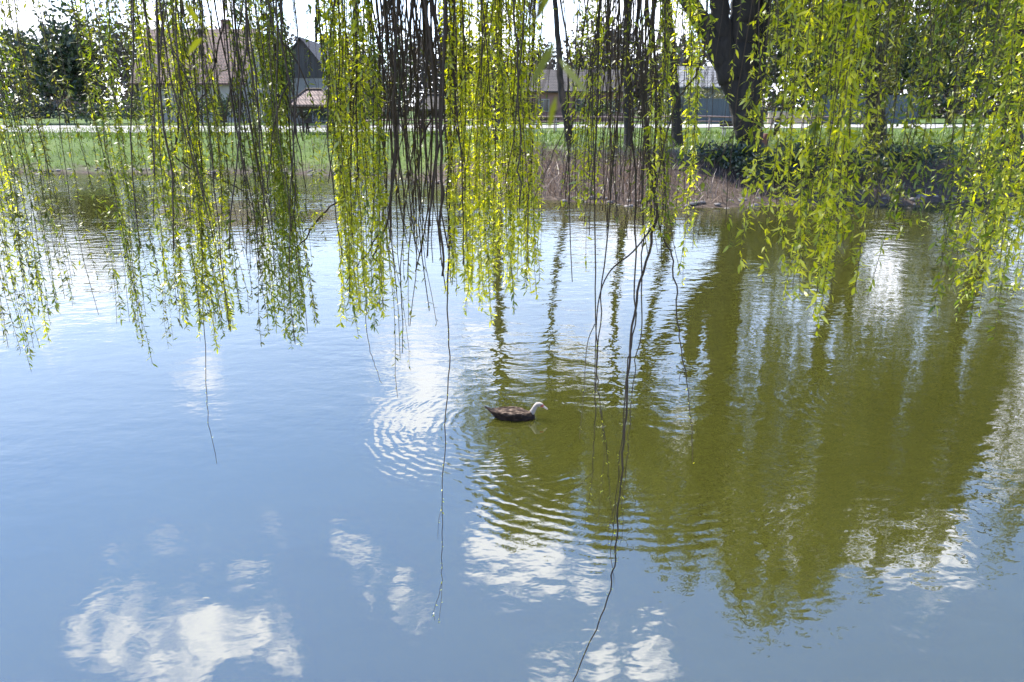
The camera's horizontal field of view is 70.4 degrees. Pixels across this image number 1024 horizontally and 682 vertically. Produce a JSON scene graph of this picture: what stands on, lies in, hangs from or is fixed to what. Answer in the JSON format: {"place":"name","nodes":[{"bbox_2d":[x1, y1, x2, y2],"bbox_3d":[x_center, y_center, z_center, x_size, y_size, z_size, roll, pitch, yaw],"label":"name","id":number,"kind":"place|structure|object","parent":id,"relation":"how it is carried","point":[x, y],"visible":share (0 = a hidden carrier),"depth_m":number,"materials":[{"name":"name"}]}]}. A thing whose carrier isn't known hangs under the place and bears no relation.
{"place":"outdoors","nodes":[
{"label":"outdoors","id":0,"kind":"place"},
{"bbox_2d":[0,0,1001,106],"label":"sky","id":1,"kind":"structure","parent":0,"point":[549,36],"materials":[{"name":"white"}]},
{"bbox_2d":[0,173,1023,681],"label":"water","id":2,"kind":"structure","parent":0,"point":[840,499],"depth_m":6.25,"materials":[{"name":"blue liquid"}]},
{"bbox_2d":[485,402,547,421],"bbox_3d":[0.041,0.705,7.184,0.628,0.227,0.208,1,18,4],"label":"duck","id":3,"kind":"object","parent":2,"relation":"on","point":[512,413],"visible":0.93,"depth_m":7.13},
{"bbox_2d":[0,106,1023,207],"bbox_3d":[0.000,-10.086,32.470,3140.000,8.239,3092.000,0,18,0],"label":"ground","id":4,"kind":"structure","parent":0,"point":[79,168],"depth_m":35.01,"materials":[{"name":"green plant"}]},
{"bbox_2d":[0,70,14,116],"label":"bare tree","id":5,"kind":"object","parent":4,"relation":"on","point":[4,96],"visible":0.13,"depth_m":83.13,"materials":[{"name":"brown plant"}]},
{"bbox_2d":[0,97,68,124],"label":"garden bush","id":6,"kind":"object","parent":4,"relation":"on","point":[36,106],"visible":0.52,"depth_m":65.25,"materials":[{"name":"green plant"}]},
{"bbox_2d":[0,0,115,122],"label":"leafy tree","id":7,"kind":"object","parent":4,"relation":"on","point":[66,39],"visible":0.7,"depth_m":68.00,"materials":[{"name":"green plant"}]},
{"bbox_2d":[54,102,124,124],"bbox_3d":[-37.254,-20.023,64.129,5.526,2.159,4.074,0,18,0],"label":"garden bush","id":8,"kind":"object","parent":4,"relation":"on","point":[80,116],"visible":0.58,"depth_m":63.66,"materials":[{"name":"green plant"}]},
{"bbox_2d":[86,17,135,113],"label":"tree","id":9,"kind":"object","parent":4,"relation":"on","point":[117,59],"visible":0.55,"depth_m":70.18,"materials":[{"name":"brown plant"}]},
{"bbox_2d":[106,96,169,123],"bbox_3d":[-33.432,-20.654,65.215,6.306,2.781,5.222,0,18,0],"label":"garden bush","id":10,"kind":"object","parent":4,"relation":"on","point":[126,103],"visible":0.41,"depth_m":64.76,"materials":[{"name":"green plant"}]},
{"bbox_2d":[172,101,210,118],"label":"garden bush","id":11,"kind":"object","parent":4,"relation":"on","point":[203,109],"visible":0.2,"depth_m":64.75,"materials":[{"name":"green plant"}]},
{"bbox_2d":[129,19,272,122],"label":"house","id":12,"kind":"structure","parent":4,"relation":"on","point":[224,87],"depth_m":76.32,"materials":[{"name":"paint"}]},
{"bbox_2d":[190,56,223,123],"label":"bare tree","id":13,"kind":"object","parent":4,"relation":"on","point":[211,80],"visible":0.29,"depth_m":68.86,"materials":[{"name":"brown plant"}]},
{"bbox_2d":[199,94,248,119],"bbox_3d":[-25.430,-20.324,63.971,4.509,2.855,3.479,9,20,26],"label":"garden bush","id":14,"kind":"object","parent":4,"relation":"on","point":[224,102],"visible":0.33,"depth_m":63.48,"materials":[{"name":"green plant"}]},
{"bbox_2d":[262,40,296,120],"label":"leafy tree","id":15,"kind":"object","parent":4,"relation":"on","point":[289,68],"visible":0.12,"depth_m":65.33,"materials":[{"name":"green plant"}]},
{"bbox_2d":[280,94,317,125],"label":"garden bush","id":16,"kind":"object","parent":4,"relation":"on","point":[305,111],"visible":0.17,"depth_m":62.78,"materials":[{"name":"green plant"}]},
{"bbox_2d":[287,88,341,132],"bbox_3d":[-13.315,-15.502,49.234,3.214,3.171,2.734,0,18,0],"label":"gazebo","id":17,"kind":"object","parent":4,"relation":"on","point":[302,102],"visible":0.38,"depth_m":48.33,"materials":[{"name":"brown tile"}]},
{"bbox_2d":[303,109,326,124],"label":"garden bush","id":18,"kind":"object","parent":4,"relation":"on","point":[321,117],"visible":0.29,"depth_m":62.98,"materials":[{"name":"plant"}]},
{"bbox_2d":[282,36,349,123],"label":"house","id":19,"kind":"structure","parent":4,"relation":"on","point":[315,63],"depth_m":69.50,"materials":[{"name":"grey paint"}]},
{"bbox_2d":[304,113,311,121],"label":"door","id":20,"kind":"structure","parent":19,"relation":"in","point":[310,119],"depth_m":70.72,"materials":[{"name":"brown wood"}]},
{"bbox_2d":[301,122,332,132],"bbox_3d":[-13.116,-14.351,48.968,2.000,0.812,1.640,-2,18,-5],"label":"picnic table","id":21,"kind":"object","parent":4,"relation":"on","point":[307,126],"visible":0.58,"depth_m":48.52,"materials":[{"name":"brown wood"}]},
{"bbox_2d":[341,99,389,122],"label":"garden bush","id":22,"kind":"object","parent":4,"relation":"on","point":[366,108],"visible":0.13,"depth_m":63.31,"materials":[{"name":"plant"}]},
{"bbox_2d":[350,48,391,110],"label":"bare tree","id":23,"kind":"object","parent":4,"relation":"on","point":[377,79],"visible":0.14,"depth_m":65.95,"materials":[{"name":"grey plant"}]},
{"bbox_2d":[370,31,412,123],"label":"leafy tree","id":24,"kind":"object","parent":4,"relation":"on","point":[396,73],"visible":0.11,"depth_m":69.59,"materials":[{"name":"green plant"}]},
{"bbox_2d":[401,38,438,121],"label":"bare tree","id":25,"kind":"object","parent":4,"relation":"on","point":[422,78],"visible":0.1,"depth_m":82.71,"materials":[{"name":"brown plant"}]},
{"bbox_2d":[412,93,447,128],"bbox_3d":[-5.212,-15.116,48.569,2.628,2.824,2.237,0,18,0],"label":"gazebo","id":26,"kind":"object","parent":4,"relation":"on","point":[429,104],"visible":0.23,"depth_m":47.81,"materials":[{"name":"tile"}]},
{"bbox_2d":[437,27,504,122],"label":"tree","id":27,"kind":"object","parent":4,"relation":"on","point":[463,64],"visible":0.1,"depth_m":74.33,"materials":[{"name":"green plant"}]},
{"bbox_2d":[462,44,490,123],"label":"bare tree","id":28,"kind":"object","parent":4,"relation":"on","point":[475,78],"visible":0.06,"depth_m":68.26,"materials":[{"name":"brown plant"}]},
{"bbox_2d":[451,95,504,118],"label":"garden bush","id":29,"kind":"object","parent":4,"relation":"on","point":[468,108],"visible":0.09,"depth_m":64.63,"materials":[{"name":"plant"}]},
{"bbox_2d":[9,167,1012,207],"bbox_3d":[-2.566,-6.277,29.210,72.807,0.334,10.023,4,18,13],"label":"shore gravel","id":30,"kind":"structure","parent":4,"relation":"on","point":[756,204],"depth_m":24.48,"materials":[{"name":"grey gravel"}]},
{"bbox_2d":[0,0,1023,681],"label":"weeping willow","id":31,"kind":"object","parent":4,"relation":"on","point":[458,50],"visible":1,"depth_m":2.88,"materials":[{"name":"green plant"}]},
{"bbox_2d":[0,0,1023,118],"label":"woods","id":32,"kind":"object","parent":4,"relation":"on","point":[942,111],"visible":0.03,"depth_m":119.89,"materials":[{"name":"green plant"}]},
{"bbox_2d":[503,99,539,116],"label":"garden bush","id":33,"kind":"object","parent":4,"relation":"on","point":[526,108],"visible":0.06,"depth_m":64.79,"materials":[{"name":"plant"}]},
{"bbox_2d":[502,54,544,123],"bbox_3d":[0.821,-22.812,64.482,3.633,7.187,4.900,12,21,33],"label":"bare tree","id":34,"kind":"object","parent":4,"relation":"on","point":[525,81],"visible":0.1,"depth_m":64.28,"materials":[{"name":"brown plant"}]},
{"bbox_2d":[490,0,576,142],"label":"willow tree","id":35,"kind":"object","parent":4,"relation":"on","point":[497,109],"visible":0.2,"depth_m":34.77,"materials":[{"name":"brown plant"}]},
{"bbox_2d":[535,118,558,131],"bbox_3d":[2.263,-14.284,47.978,1.700,0.890,0.595,2,18,5],"label":"park bench","id":36,"kind":"object","parent":4,"relation":"on","point":[556,119],"visible":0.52,"depth_m":48.05,"materials":[{"name":"grey wood"}]},
{"bbox_2d":[542,45,563,69],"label":"bare tree","id":37,"kind":"object","parent":4,"relation":"on","point":[553,68],"visible":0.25,"depth_m":90.88,"materials":[{"name":"plant"}]},
{"bbox_2d":[552,0,572,143],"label":"willow tree","id":38,"kind":"object","parent":4,"relation":"on","point":[557,35],"visible":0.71,"depth_m":32.69,"materials":[{"name":"brown plant"}]},
{"bbox_2d":[522,70,634,120],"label":"house","id":39,"kind":"structure","parent":4,"relation":"on","point":[552,84],"depth_m":83.77,"materials":[{"name":"grey paint"}]},
{"bbox_2d":[538,99,549,111],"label":"window","id":40,"kind":"structure","parent":39,"relation":"in","point":[545,103],"depth_m":83.64,"materials":[{"name":"glass"}]},
{"bbox_2d":[576,99,584,109],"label":"window","id":41,"kind":"structure","parent":39,"relation":"in","point":[578,101],"depth_m":83.57,"materials":[{"name":"glass"}]},
{"bbox_2d":[229,133,938,204],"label":"dry reeds","id":42,"kind":"object","parent":4,"relation":"on","point":[548,160],"visible":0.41,"depth_m":25.85,"materials":[{"name":"brown plant"}]},
{"bbox_2d":[574,41,613,122],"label":"bare tree","id":43,"kind":"object","parent":4,"relation":"on","point":[594,75],"visible":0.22,"depth_m":72.28,"materials":[{"name":"brown plant"}]},
{"bbox_2d":[576,98,622,122],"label":"garden bush","id":44,"kind":"object","parent":4,"relation":"on","point":[582,104],"visible":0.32,"depth_m":65.38,"materials":[{"name":"plant"}]},
{"bbox_2d":[366,116,863,135],"bbox_3d":[6.473,-13.236,45.095,31.177,1.476,0.111,0,18,0],"label":"rail fence","id":45,"kind":"object","parent":4,"relation":"on","point":[554,121],"visible":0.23,"depth_m":44.92,"materials":[{"name":"brown paint"}]},
{"bbox_2d":[622,0,631,148],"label":"willow tree","id":46,"kind":"object","parent":4,"relation":"on","point":[625,119],"visible":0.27,"depth_m":31.73,"materials":[{"name":"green plant"}]},
{"bbox_2d":[638,96,685,119],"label":"garden bush","id":47,"kind":"object","parent":4,"relation":"on","point":[657,106],"visible":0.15,"depth_m":66.55,"materials":[{"name":"plant"}]},
{"bbox_2d":[664,0,683,146],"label":"willow tree","id":48,"kind":"object","parent":4,"relation":"on","point":[676,126],"visible":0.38,"depth_m":32.18,"materials":[{"name":"brown plant"}]},
{"bbox_2d":[647,22,700,116],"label":"bare tree","id":49,"kind":"object","parent":4,"relation":"on","point":[659,54],"visible":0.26,"depth_m":73.15,"materials":[{"name":"plant"}]},
{"bbox_2d":[662,66,723,118],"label":"house","id":50,"kind":"structure","parent":4,"relation":"on","point":[681,71],"depth_m":87.27,"materials":[{"name":"grey paint"}]},
{"bbox_2d":[664,87,725,119],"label":"hedge","id":51,"kind":"object","parent":4,"relation":"on","point":[716,94],"visible":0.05,"depth_m":70.54,"materials":[{"name":"green plant"}]},
{"bbox_2d":[666,98,731,123],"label":"board fence","id":52,"kind":"object","parent":4,"relation":"on","point":[720,106],"visible":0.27,"depth_m":68.60,"materials":[{"name":"grey wood"}]},
{"bbox_2d":[690,44,723,96],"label":"bare tree","id":53,"kind":"object","parent":4,"relation":"on","point":[702,85],"visible":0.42,"depth_m":77.00,"materials":[{"name":"plant"}]},
{"bbox_2d":[720,121,733,135],"bbox_3d":[12.864,-12.225,41.813,1.700,0.890,0.595,-1,18,-3],"label":"park bench","id":54,"kind":"object","parent":4,"relation":"on","point":[723,128],"visible":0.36,"depth_m":41.89,"materials":[{"name":"brown wood"}]},
{"bbox_2d":[687,139,768,167],"bbox_3d":[7.999,-6.756,26.567,2.728,1.212,2.059,11,21,31],"label":"bank bush","id":55,"kind":"object","parent":4,"relation":"on","point":[700,149],"visible":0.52,"depth_m":26.34,"materials":[{"name":"green plant"}]},
{"bbox_2d":[719,143,807,184],"bbox_3d":[8.759,-6.022,25.226,2.714,1.644,2.649,-11,21,-31],"label":"bank bush","id":56,"kind":"object","parent":4,"relation":"on","point":[742,160],"visible":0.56,"depth_m":24.85,"materials":[{"name":"green plant"}]},
{"bbox_2d":[762,133,768,145],"bbox_3d":[11.720,-9.314,33.763,0.595,0.660,0.598,0,18,0],"label":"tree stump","id":57,"kind":"object","parent":4,"relation":"on","point":[765,135],"visible":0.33,"depth_m":33.56,"materials":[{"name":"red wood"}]},
{"bbox_2d":[773,117,778,136],"bbox_3d":[15.398,-12.406,42.225,0.333,1.200,0.333,0,18,0],"label":"bollard","id":58,"kind":"object","parent":4,"relation":"on","point":[776,123],"visible":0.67,"depth_m":42.11,"materials":[{"name":"white wood"}]},
{"bbox_2d":[767,111,820,123],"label":"garden wall","id":59,"kind":"structure","parent":4,"relation":"on","point":[777,115],"depth_m":66.75,"materials":[{"name":"concrete"}]},
{"bbox_2d":[766,136,844,178],"bbox_3d":[10.339,-6.329,25.482,3.359,1.707,2.233,0,18,0],"label":"bank bush","id":60,"kind":"object","parent":4,"relation":"on","point":[796,149],"visible":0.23,"depth_m":24.99,"materials":[{"name":"green plant"}]},
{"bbox_2d":[766,0,848,110],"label":"evergreen tree","id":61,"kind":"object","parent":4,"relation":"on","point":[779,55],"visible":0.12,"depth_m":70.29,"materials":[{"name":"green plant"}]},
{"bbox_2d":[797,150,892,175],"bbox_3d":[11.664,-6.053,25.485,3.256,1.369,2.722,0,18,0],"label":"bank bush","id":62,"kind":"object","parent":4,"relation":"on","point":[860,162],"visible":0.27,"depth_m":25.02,"materials":[{"name":"green plant"}]},
{"bbox_2d":[680,0,1022,147],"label":"willow tree","id":63,"kind":"object","parent":4,"relation":"on","point":[724,55],"visible":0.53,"depth_m":30.13,"materials":[{"name":"green plant"}]},
{"bbox_2d":[803,0,902,93],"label":"evergreen tree","id":64,"kind":"object","parent":4,"relation":"on","point":[854,50],"visible":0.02,"depth_m":72.04,"materials":[{"name":"green plant"}]},
{"bbox_2d":[821,94,919,123],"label":"board fence","id":65,"kind":"object","parent":4,"relation":"on","point":[827,105],"visible":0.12,"depth_m":67.62,"materials":[{"name":"grey wood"}]},
{"bbox_2d":[764,0,1023,145],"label":"willow tree","id":66,"kind":"object","parent":4,"relation":"on","point":[781,5],"visible":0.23,"depth_m":32.25,"materials":[{"name":"green plant"}]},
{"bbox_2d":[851,138,951,177],"bbox_3d":[14.211,-6.612,26.459,4.064,1.711,2.733,0,18,0],"label":"bank bush","id":67,"kind":"object","parent":4,"relation":"on","point":[930,148],"visible":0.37,"depth_m":26.23,"materials":[{"name":"green plant"}]},
{"bbox_2d":[886,0,1007,123],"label":"evergreen tree","id":68,"kind":"object","parent":4,"relation":"on","point":[904,75],"visible":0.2,"depth_m":69.41,"materials":[{"name":"green plant"}]},
{"bbox_2d":[882,0,1023,152],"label":"willow tree","id":69,"kind":"object","parent":4,"relation":"on","point":[952,18],"visible":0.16,"depth_m":28.24,"materials":[{"name":"green plant"}]},
{"bbox_2d":[0,124,1023,132],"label":"path","id":70,"kind":"structure","parent":0,"point":[704,125],"depth_m":57.73,"materials":[{"name":"grey concrete"}]}
]}

